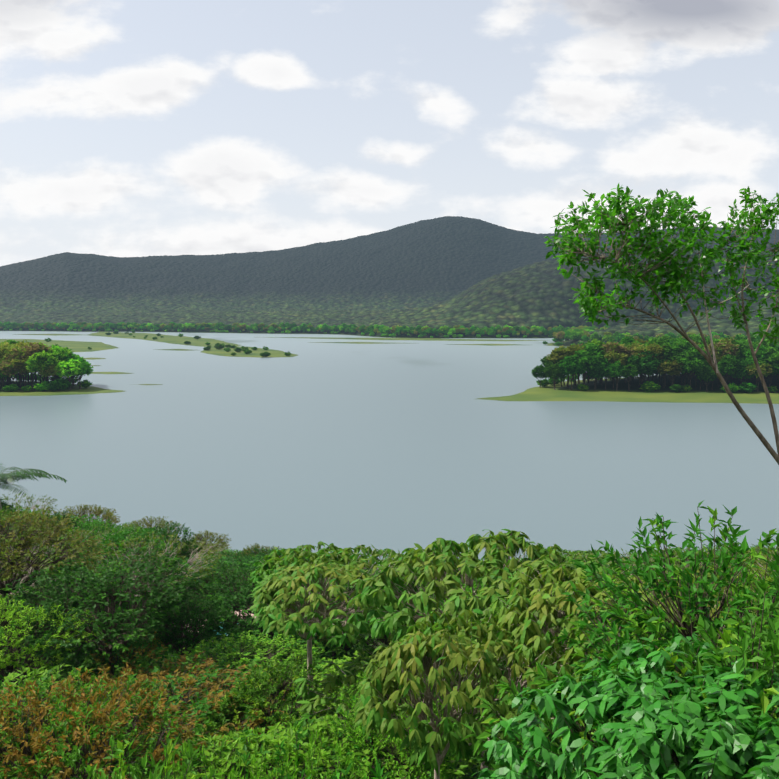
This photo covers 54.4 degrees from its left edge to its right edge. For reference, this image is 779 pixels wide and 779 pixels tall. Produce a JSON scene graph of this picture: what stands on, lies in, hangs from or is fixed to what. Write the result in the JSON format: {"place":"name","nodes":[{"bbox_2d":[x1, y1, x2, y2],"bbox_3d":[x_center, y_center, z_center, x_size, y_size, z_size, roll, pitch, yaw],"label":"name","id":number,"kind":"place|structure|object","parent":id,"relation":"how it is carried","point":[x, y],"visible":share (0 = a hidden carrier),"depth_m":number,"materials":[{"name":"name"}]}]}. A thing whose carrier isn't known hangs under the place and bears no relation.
{"place":"outdoors","nodes":[
{"label":"outdoors","id":0,"kind":"place"},
{"bbox_2d":[0,331,778,566],"bbox_3d":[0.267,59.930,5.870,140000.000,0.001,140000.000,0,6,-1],"label":"lake water","id":1,"kind":"structure","parent":0,"point":[397,445],"depth_m":332.44,"materials":[{"name":"grey liquid"}]},
{"bbox_2d":[0,216,778,778],"bbox_3d":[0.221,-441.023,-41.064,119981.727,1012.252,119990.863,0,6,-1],"label":"ground","id":2,"kind":"structure","parent":0,"point":[452,272],"depth_m":3146.64,"materials":[{"name":"green plant"}]},
{"bbox_2d":[0,342,18,384],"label":"island tree","id":3,"kind":"object","parent":2,"relation":"on","point":[4,349],"visible":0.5,"depth_m":582.82,"materials":[{"name":"green plant"}]},
{"bbox_2d":[0,358,26,390],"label":"island tree","id":4,"kind":"object","parent":2,"relation":"on","point":[10,366],"visible":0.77,"depth_m":567.97,"materials":[{"name":"green plant"}]},
{"bbox_2d":[0,506,36,550],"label":"slope tree","id":5,"kind":"object","parent":2,"relation":"on","point":[8,511],"visible":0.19,"depth_m":70.35,"materials":[{"name":"green plant"}]},
{"bbox_2d":[8,357,33,385],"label":"island tree","id":6,"kind":"object","parent":2,"relation":"on","point":[22,368],"visible":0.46,"depth_m":573.00,"materials":[{"name":"green plant"}]},
{"bbox_2d":[4,342,52,387],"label":"island tree","id":7,"kind":"object","parent":2,"relation":"on","point":[28,349],"visible":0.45,"depth_m":580.47,"materials":[{"name":"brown plant"}]},
{"bbox_2d":[1,494,57,514],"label":"bush","id":8,"kind":"object","parent":2,"relation":"on","point":[16,504],"visible":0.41,"depth_m":134.05,"materials":[{"name":"green plant"}]},
{"bbox_2d":[0,463,66,596],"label":"palm","id":9,"kind":"object","parent":2,"relation":"on","point":[10,478],"visible":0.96,"depth_m":90.79,"materials":[{"name":"green plant"}]},
{"bbox_2d":[0,525,70,652],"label":"slope tree","id":10,"kind":"object","parent":2,"relation":"on","point":[30,568],"visible":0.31,"depth_m":60.62,"materials":[{"name":"green plant"}]},
{"bbox_2d":[25,350,59,383],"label":"island tree","id":11,"kind":"object","parent":2,"relation":"on","point":[32,366],"visible":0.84,"depth_m":570.76,"materials":[{"name":"green plant"}]},
{"bbox_2d":[0,594,96,773],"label":"bush","id":12,"kind":"object","parent":2,"relation":"on","point":[11,659],"visible":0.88,"depth_m":41.46,"materials":[{"name":"green plant"}]},
{"bbox_2d":[20,511,80,593],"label":"bush","id":13,"kind":"object","parent":2,"relation":"on","point":[59,516],"visible":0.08,"depth_m":92.72,"materials":[{"name":"green plant"}]},
{"bbox_2d":[0,614,101,701],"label":"bush","id":14,"kind":"object","parent":2,"relation":"on","point":[49,652],"visible":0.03,"depth_m":56.01,"materials":[{"name":"green plant"}]},
{"bbox_2d":[39,364,64,389],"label":"island tree","id":15,"kind":"object","parent":2,"relation":"on","point":[46,372],"visible":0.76,"depth_m":571.98,"materials":[{"name":"green plant"}]},
{"bbox_2d":[0,504,111,653],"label":"slope tree","id":16,"kind":"object","parent":2,"relation":"on","point":[31,539],"visible":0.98,"depth_m":52.13,"materials":[{"name":"green plant"}]},
{"bbox_2d":[0,655,112,731],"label":"bush","id":17,"kind":"object","parent":2,"relation":"on","point":[60,664],"visible":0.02,"depth_m":46.38,"materials":[{"name":"green plant"}]},
{"bbox_2d":[45,378,71,390],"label":"bush","id":18,"kind":"object","parent":2,"relation":"on","point":[61,383],"visible":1,"depth_m":570.35,"materials":[{"name":"green plant"}]},
{"bbox_2d":[40,347,76,378],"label":"island tree","id":19,"kind":"object","parent":2,"relation":"on","point":[56,356],"visible":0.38,"depth_m":582.13,"materials":[{"name":"green plant"}]},
{"bbox_2d":[15,509,104,586],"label":"slope tree","id":20,"kind":"object","parent":2,"relation":"on","point":[84,520],"visible":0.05,"depth_m":100.39,"materials":[{"name":"green plant"}]},
{"bbox_2d":[54,358,84,389],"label":"island tree","id":21,"kind":"object","parent":2,"relation":"on","point":[68,365],"visible":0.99,"depth_m":572.70,"materials":[{"name":"green plant"}]},
{"bbox_2d":[5,523,143,617],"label":"slope tree","id":22,"kind":"object","parent":2,"relation":"on","point":[108,530],"visible":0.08,"depth_m":73.93,"materials":[{"name":"green plant"}]},
{"bbox_2d":[69,359,93,388],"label":"island tree","id":23,"kind":"object","parent":2,"relation":"on","point":[86,369],"visible":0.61,"depth_m":586.32,"materials":[{"name":"green plant"}]},
{"bbox_2d":[1,617,166,702],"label":"understory","id":24,"kind":"object","parent":2,"relation":"on","point":[87,660],"visible":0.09,"depth_m":49.97,"materials":[{"name":"green plant"}]},
{"bbox_2d":[0,664,170,778],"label":"slope tree","id":25,"kind":"object","parent":2,"relation":"on","point":[45,676],"visible":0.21,"depth_m":27.09,"materials":[{"name":"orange plant"}]},
{"bbox_2d":[59,504,119,529],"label":"bush","id":26,"kind":"object","parent":2,"relation":"on","point":[100,511],"visible":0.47,"depth_m":127.71,"materials":[{"name":"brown plant"}]},
{"bbox_2d":[51,518,139,611],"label":"slope tree","id":27,"kind":"object","parent":2,"relation":"on","point":[101,528],"visible":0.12,"depth_m":87.29,"materials":[{"name":"green plant"}]},
{"bbox_2d":[0,545,203,686],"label":"slope tree","id":28,"kind":"object","parent":2,"relation":"on","point":[165,601],"visible":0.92,"depth_m":44.82,"materials":[{"name":"green plant"}]},
{"bbox_2d":[0,663,210,778],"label":"bush","id":29,"kind":"object","parent":2,"relation":"on","point":[89,713],"visible":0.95,"depth_m":23.45,"materials":[{"name":"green plant"}]},
{"bbox_2d":[40,526,174,632],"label":"slope tree","id":30,"kind":"object","parent":2,"relation":"on","point":[117,539],"visible":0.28,"depth_m":65.11,"materials":[{"name":"green plant"}]},
{"bbox_2d":[64,582,165,636],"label":"bush","id":31,"kind":"object","parent":2,"relation":"on","point":[117,605],"visible":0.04,"depth_m":74.98,"materials":[{"name":"green plant"}]},
{"bbox_2d":[89,626,161,671],"bbox_3d":[-16.616,18.350,47.910,4.332,6.589,3.851,-1,6,-10],"label":"bush","id":32,"kind":"object","parent":2,"relation":"on","point":[150,646],"visible":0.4,"depth_m":46.94,"materials":[{"name":"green plant"}]},
{"bbox_2d":[85,602,197,655],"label":"bush","id":33,"kind":"object","parent":2,"relation":"on","point":[157,634],"visible":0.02,"depth_m":65.23,"materials":[{"name":"green plant"}]},
{"bbox_2d":[82,531,225,676],"bbox_3d":[-18.111,17.374,56.970,11.426,11.735,11.771,0,6,-4],"label":"slope tree","id":34,"kind":"object","parent":2,"relation":"on","point":[101,557],"visible":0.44,"depth_m":58.66,"materials":[{"name":"green plant"}]},
{"bbox_2d":[107,521,200,583],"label":"dark canopy tree","id":35,"kind":"object","parent":2,"relation":"on","point":[163,531],"visible":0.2,"depth_m":78.98,"materials":[{"name":"green plant"}]},
{"bbox_2d":[129,516,182,574],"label":"bush","id":36,"kind":"object","parent":2,"relation":"on","point":[151,522],"visible":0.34,"depth_m":132.25,"materials":[{"name":"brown plant"}]},
{"bbox_2d":[13,664,303,778],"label":"slope tree","id":37,"kind":"object","parent":2,"relation":"on","point":[181,696],"visible":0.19,"depth_m":31.63,"materials":[{"name":"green plant"}]},
{"bbox_2d":[47,644,291,759],"bbox_3d":[-11.187,18.282,39.091,12.500,6.608,11.110,1,6,12],"label":"slope tree","id":38,"kind":"object","parent":2,"relation":"on","point":[181,664],"visible":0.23,"depth_m":42.07,"materials":[{"name":"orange plant"}]},
{"bbox_2d":[108,640,234,712],"bbox_3d":[-15.151,20.518,52.758,9.418,4.962,9.750,-2,6,-15],"label":"bush","id":39,"kind":"object","parent":2,"relation":"on","point":[166,650],"visible":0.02,"depth_m":53.59,"materials":[{"name":"green plant"}]},
{"bbox_2d":[75,730,269,778],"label":"bush","id":40,"kind":"object","parent":2,"relation":"on","point":[169,754],"visible":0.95,"depth_m":10.94,"materials":[{"name":"green plant"}]},
{"bbox_2d":[137,591,228,657],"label":"dark canopy tree","id":41,"kind":"object","parent":2,"relation":"on","point":[175,617],"visible":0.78,"depth_m":51.32,"materials":[{"name":"green plant"}]},
{"bbox_2d":[131,555,256,620],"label":"slope tree","id":42,"kind":"object","parent":2,"relation":"on","point":[229,561],"visible":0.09,"depth_m":72.91,"materials":[{"name":"green plant"}]},
{"bbox_2d":[169,539,227,565],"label":"slope tree","id":43,"kind":"object","parent":2,"relation":"on","point":[222,548],"visible":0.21,"depth_m":114.96,"materials":[{"name":"green plant"}]},
{"bbox_2d":[180,530,230,552],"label":"bush","id":44,"kind":"object","parent":2,"relation":"on","point":[200,535],"visible":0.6,"depth_m":133.58,"materials":[{"name":"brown plant"}]},
{"bbox_2d":[125,658,306,759],"bbox_3d":[-10.066,19.108,41.614,12.683,6.682,13.129,1,6,13],"label":"understory","id":45,"kind":"object","parent":2,"relation":"on","point":[253,662],"visible":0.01,"depth_m":44.23,"materials":[{"name":"green plant"}]},
{"bbox_2d":[183,559,251,634],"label":"dark canopy tree","id":46,"kind":"object","parent":2,"relation":"on","point":[203,578],"visible":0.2,"depth_m":65.16,"materials":[{"name":"green plant"}]},
{"bbox_2d":[192,624,298,674],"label":"bush","id":47,"kind":"object","parent":2,"relation":"on","point":[223,630],"visible":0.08,"depth_m":65.72,"materials":[{"name":"green plant"}]},
{"bbox_2d":[208,546,282,567],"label":"slope tree","id":48,"kind":"object","parent":2,"relation":"on","point":[223,553],"visible":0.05,"depth_m":110.91,"materials":[{"name":"green plant"}]},
{"bbox_2d":[147,630,346,704],"bbox_3d":[-8.544,19.429,47.720,12.592,6.218,10.026,2,6,16],"label":"slope tree","id":49,"kind":"object","parent":2,"relation":"on","point":[237,656],"visible":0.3,"depth_m":49.09,"materials":[{"name":"green plant"}]},
{"bbox_2d":[210,549,289,598],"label":"slope tree","id":50,"kind":"object","parent":2,"relation":"on","point":[246,559],"visible":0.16,"depth_m":96.84,"materials":[{"name":"green plant"}]},
{"bbox_2d":[231,543,281,561],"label":"bush","id":51,"kind":"object","parent":2,"relation":"on","point":[252,547],"visible":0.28,"depth_m":111.72,"materials":[{"name":"green plant"}]},
{"bbox_2d":[158,720,356,778],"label":"bush","id":52,"kind":"object","parent":2,"relation":"on","point":[274,772],"visible":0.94,"depth_m":12.07,"materials":[{"name":"green plant"}]},
{"bbox_2d":[215,633,327,673],"bbox_3d":[-9.863,21.919,59.052,10.533,5.360,10.175,3,7,28],"label":"bush","id":53,"kind":"object","parent":2,"relation":"on","point":[221,655],"visible":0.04,"depth_m":59.96,"materials":[{"name":"green plant"}]},
{"bbox_2d":[200,654,348,754],"bbox_3d":[-4.650,16.166,31.271,5.892,9.645,6.195,1,6,9],"label":"understory","id":54,"kind":"object","parent":2,"relation":"on","point":[251,694],"visible":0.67,"depth_m":31.23,"materials":[{"name":"green plant"}]},
{"bbox_2d":[201,560,349,659],"bbox_3d":[-8.496,18.717,57.894,11.506,10.941,11.979,-1,6,-12],"label":"slope tree","id":55,"kind":"object","parent":2,"relation":"on","point":[225,600],"visible":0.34,"depth_m":55.96,"materials":[{"name":"green plant"}]},
{"bbox_2d":[132,709,484,778],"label":"slope tree","id":56,"kind":"object","parent":2,"relation":"on","point":[269,741],"visible":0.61,"depth_m":24.11,"materials":[{"name":"green plant"}]},
{"bbox_2d":[279,637,365,673],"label":"bush","id":57,"kind":"object","parent":2,"relation":"on","point":[326,648],"visible":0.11,"depth_m":66.35,"materials":[{"name":"green plant"}]},
{"bbox_2d":[287,757,387,778],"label":"bush","id":58,"kind":"object","parent":2,"relation":"on","point":[378,773],"visible":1,"depth_m":10.12,"materials":[{"name":"green plant"}]},
{"bbox_2d":[243,650,442,778],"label":"slope tree","id":59,"kind":"object","parent":2,"relation":"on","point":[330,670],"visible":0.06,"depth_m":41.83,"materials":[{"name":"green plant"}]},
{"bbox_2d":[316,612,369,655],"bbox_3d":[-3.535,21.400,60.141,5.110,7.794,4.905,-4,7,-35],"label":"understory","id":60,"kind":"object","parent":2,"relation":"on","point":[346,647],"visible":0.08,"depth_m":58.63,"materials":[{"name":"green plant"}]},
{"bbox_2d":[248,541,443,718],"bbox_3d":[-1.944,14.053,33.905,8.406,14.206,11.548,-1,6,-9],"label":"tree","id":61,"kind":"object","parent":2,"relation":"on","point":[274,577],"visible":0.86,"depth_m":30.76,"materials":[{"name":"green plant"}]},
{"bbox_2d":[303,570,446,652],"bbox_3d":[-0.247,17.951,54.224,12.456,11.183,11.148,-2,6,-21],"label":"slope tree","id":62,"kind":"object","parent":2,"relation":"on","point":[349,588],"visible":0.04,"depth_m":51.17,"materials":[{"name":"green plant"}]},
{"bbox_2d":[312,636,437,687],"bbox_3d":[-1.415,23.403,63.065,13.042,6.871,13.502,1,6,9],"label":"bush","id":63,"kind":"object","parent":2,"relation":"on","point":[342,652],"visible":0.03,"depth_m":62.97,"materials":[{"name":"green plant"}]},
{"bbox_2d":[326,665,458,778],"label":"bush","id":64,"kind":"object","parent":2,"relation":"on","point":[363,742],"visible":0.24,"depth_m":23.45,"materials":[{"name":"green plant"}]},
{"bbox_2d":[291,608,557,778],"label":"slope tree","id":65,"kind":"object","parent":2,"relation":"on","point":[357,665],"visible":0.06,"depth_m":30.51,"materials":[{"name":"green plant"}]},
{"bbox_2d":[353,607,588,778],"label":"tree","id":66,"kind":"object","parent":2,"relation":"on","point":[389,681],"visible":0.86,"depth_m":17.25,"materials":[{"name":"green plant"}]},
{"bbox_2d":[421,569,526,710],"bbox_3d":[6.288,18.152,48.363,12.231,12.333,13.068,-1,6,-13],"label":"slope tree","id":67,"kind":"object","parent":2,"relation":"on","point":[468,589],"visible":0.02,"depth_m":49.14,"materials":[{"name":"green plant"}]},
{"bbox_2d":[349,529,636,694],"bbox_3d":[3.919,13.160,26.801,10.309,15.273,10.396,4,7,31],"label":"canopy tree","id":68,"kind":"object","parent":2,"relation":"on","point":[431,565],"visible":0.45,"depth_m":25.80,"materials":[{"name":"green plant"}]},
{"bbox_2d":[531,364,548,387],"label":"tree","id":69,"kind":"object","parent":2,"relation":"on","point":[537,371],"visible":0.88,"depth_m":596.03,"materials":[{"name":"green plant"}]},
{"bbox_2d":[544,362,565,389],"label":"tree","id":70,"kind":"object","parent":2,"relation":"on","point":[552,370],"visible":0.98,"depth_m":579.53,"materials":[{"name":"green plant"}]},
{"bbox_2d":[546,343,585,386],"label":"tree","id":71,"kind":"object","parent":2,"relation":"on","point":[563,351],"visible":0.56,"depth_m":588.55,"materials":[{"name":"green plant"}]},
{"bbox_2d":[559,355,585,389],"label":"tree","id":72,"kind":"object","parent":2,"relation":"on","point":[573,366],"visible":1,"depth_m":574.16,"materials":[{"name":"green plant"}]},
{"bbox_2d":[531,549,628,567],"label":"slope tree","id":73,"kind":"object","parent":2,"relation":"on","point":[578,554],"visible":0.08,"depth_m":76.04,"materials":[{"name":"green plant"}]},
{"bbox_2d":[571,350,600,383],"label":"tree","id":74,"kind":"object","parent":2,"relation":"on","point":[581,357],"visible":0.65,"depth_m":578.19,"materials":[{"name":"green plant"}]},
{"bbox_2d":[586,362,605,389],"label":"tree","id":75,"kind":"object","parent":2,"relation":"on","point":[594,371],"visible":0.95,"depth_m":573.09,"materials":[{"name":"green plant"}]},
{"bbox_2d":[583,344,613,387],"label":"tree","id":76,"kind":"object","parent":2,"relation":"on","point":[597,351],"visible":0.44,"depth_m":583.78,"materials":[{"name":"green plant"}]},
{"bbox_2d":[599,358,616,389],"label":"tree","id":77,"kind":"object","parent":2,"relation":"on","point":[606,364],"visible":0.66,"depth_m":572.99,"materials":[{"name":"green plant"}]},
{"bbox_2d":[604,349,628,388],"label":"tree","id":78,"kind":"object","parent":2,"relation":"on","point":[612,356],"visible":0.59,"depth_m":574.86,"materials":[{"name":"green plant"}]},
{"bbox_2d":[599,341,634,386],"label":"tree","id":79,"kind":"object","parent":2,"relation":"on","point":[617,347],"visible":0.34,"depth_m":583.94,"materials":[{"name":"green plant"}]},
{"bbox_2d":[608,360,628,390],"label":"tree","id":80,"kind":"object","parent":2,"relation":"on","point":[618,367],"visible":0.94,"depth_m":568.42,"materials":[{"name":"green plant"}]},
{"bbox_2d":[460,574,778,778],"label":"bush","id":81,"kind":"object","parent":2,"relation":"on","point":[752,644],"visible":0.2,"depth_m":9.72,"materials":[{"name":"green plant"}]},
{"bbox_2d":[472,633,778,778],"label":"bush","id":82,"kind":"object","parent":2,"relation":"on","point":[642,709],"visible":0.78,"depth_m":8.80,"materials":[{"name":"green plant"}]},
{"bbox_2d":[489,564,770,687],"bbox_3d":[6.934,12.625,21.234,8.438,15.495,8.368,0,6,4],"label":"bush","id":83,"kind":"object","parent":2,"relation":"on","point":[545,584],"visible":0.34,"depth_m":19.80,"materials":[{"name":"green plant"}]},
{"bbox_2d":[619,360,642,390],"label":"tree","id":84,"kind":"object","parent":2,"relation":"on","point":[634,370],"visible":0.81,"depth_m":567.94,"materials":[{"name":"green plant"}]},
{"bbox_2d":[626,349,660,389],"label":"tree","id":85,"kind":"object","parent":2,"relation":"on","point":[650,366],"visible":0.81,"depth_m":570.54,"materials":[{"name":"green plant"}]},
{"bbox_2d":[627,342,664,380],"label":"tree","id":86,"kind":"object","parent":2,"relation":"on","point":[642,348],"visible":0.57,"depth_m":576.87,"materials":[{"name":"green plant"}]},
{"bbox_2d":[639,381,660,391],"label":"bush","id":87,"kind":"object","parent":2,"relation":"on","point":[647,387],"visible":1,"depth_m":564.62,"materials":[{"name":"green plant"}]},
{"bbox_2d":[544,183,778,464],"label":"slender tree","id":88,"kind":"object","parent":2,"relation":"on","point":[609,221],"visible":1,"depth_m":13.26,"materials":[{"name":"green plant"}]},
{"bbox_2d":[554,500,778,776],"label":"bush","id":89,"kind":"object","parent":2,"relation":"on","point":[647,621],"visible":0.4,"depth_m":13.92,"materials":[{"name":"green plant"}]},
{"bbox_2d":[652,342,682,387],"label":"tree","id":90,"kind":"object","parent":2,"relation":"on","point":[667,354],"visible":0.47,"depth_m":575.14,"materials":[{"name":"green plant"}]},
{"bbox_2d":[657,359,683,384],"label":"tree","id":91,"kind":"object","parent":2,"relation":"on","point":[664,367],"visible":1,"depth_m":567.46,"materials":[{"name":"green plant"}]},
{"bbox_2d":[595,687,778,778],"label":"bush","id":92,"kind":"object","parent":2,"relation":"on","point":[702,755],"visible":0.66,"depth_m":7.53,"materials":[{"name":"green plant"}]},
{"bbox_2d":[668,340,711,385],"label":"tree","id":93,"kind":"object","parent":2,"relation":"on","point":[683,345],"visible":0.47,"depth_m":573.97,"materials":[{"name":"green plant"}]},
{"bbox_2d":[672,350,707,385],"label":"tree","id":94,"kind":"object","parent":2,"relation":"on","point":[697,365],"visible":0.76,"depth_m":566.65,"materials":[{"name":"green plant"}]},
{"bbox_2d":[650,545,762,588],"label":"slope tree","id":95,"kind":"object","parent":2,"relation":"on","point":[678,562],"visible":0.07,"depth_m":63.76,"materials":[{"name":"green plant"}]},
{"bbox_2d":[696,364,716,391],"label":"tree","id":96,"kind":"object","parent":2,"relation":"on","point":[706,373],"visible":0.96,"depth_m":563.61,"materials":[{"name":"green plant"}]},
{"bbox_2d":[703,341,738,387],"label":"tree","id":97,"kind":"object","parent":2,"relation":"on","point":[722,347],"visible":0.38,"depth_m":576.61,"materials":[{"name":"green plant"}]},
{"bbox_2d":[717,354,740,381],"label":"tree","id":98,"kind":"object","parent":2,"relation":"on","point":[731,366],"visible":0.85,"depth_m":563.47,"materials":[{"name":"green plant"}]},
{"bbox_2d":[690,558,778,626],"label":"slope tree","id":99,"kind":"object","parent":2,"relation":"on","point":[769,578],"visible":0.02,"depth_m":44.89,"materials":[{"name":"green plant"}]},
{"bbox_2d":[707,542,778,577],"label":"slope tree","id":100,"kind":"object","parent":2,"relation":"on","point":[763,553],"visible":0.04,"depth_m":63.38,"materials":[{"name":"green plant"}]},
{"bbox_2d":[730,359,756,383],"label":"tree","id":101,"kind":"object","parent":2,"relation":"on","point":[742,373],"visible":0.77,"depth_m":565.43,"materials":[{"name":"green plant"}]},
{"bbox_2d":[745,360,772,391],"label":"tree","id":102,"kind":"object","parent":2,"relation":"on","point":[765,371],"visible":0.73,"depth_m":559.92,"materials":[{"name":"green plant"}]},
{"bbox_2d":[744,345,775,388],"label":"tree","id":103,"kind":"object","parent":2,"relation":"on","point":[748,353],"visible":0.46,"depth_m":567.58,"materials":[{"name":"green plant"}]},
{"bbox_2d":[757,346,778,386],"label":"tree","id":104,"kind":"object","parent":2,"relation":"on","point":[770,351],"visible":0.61,"depth_m":564.74,"materials":[{"name":"green plant"}]},
{"bbox_2d":[0,0,778,265],"label":"sky","id":105,"kind":"structure","parent":0,"point":[129,128],"materials":[{"name":"white"}]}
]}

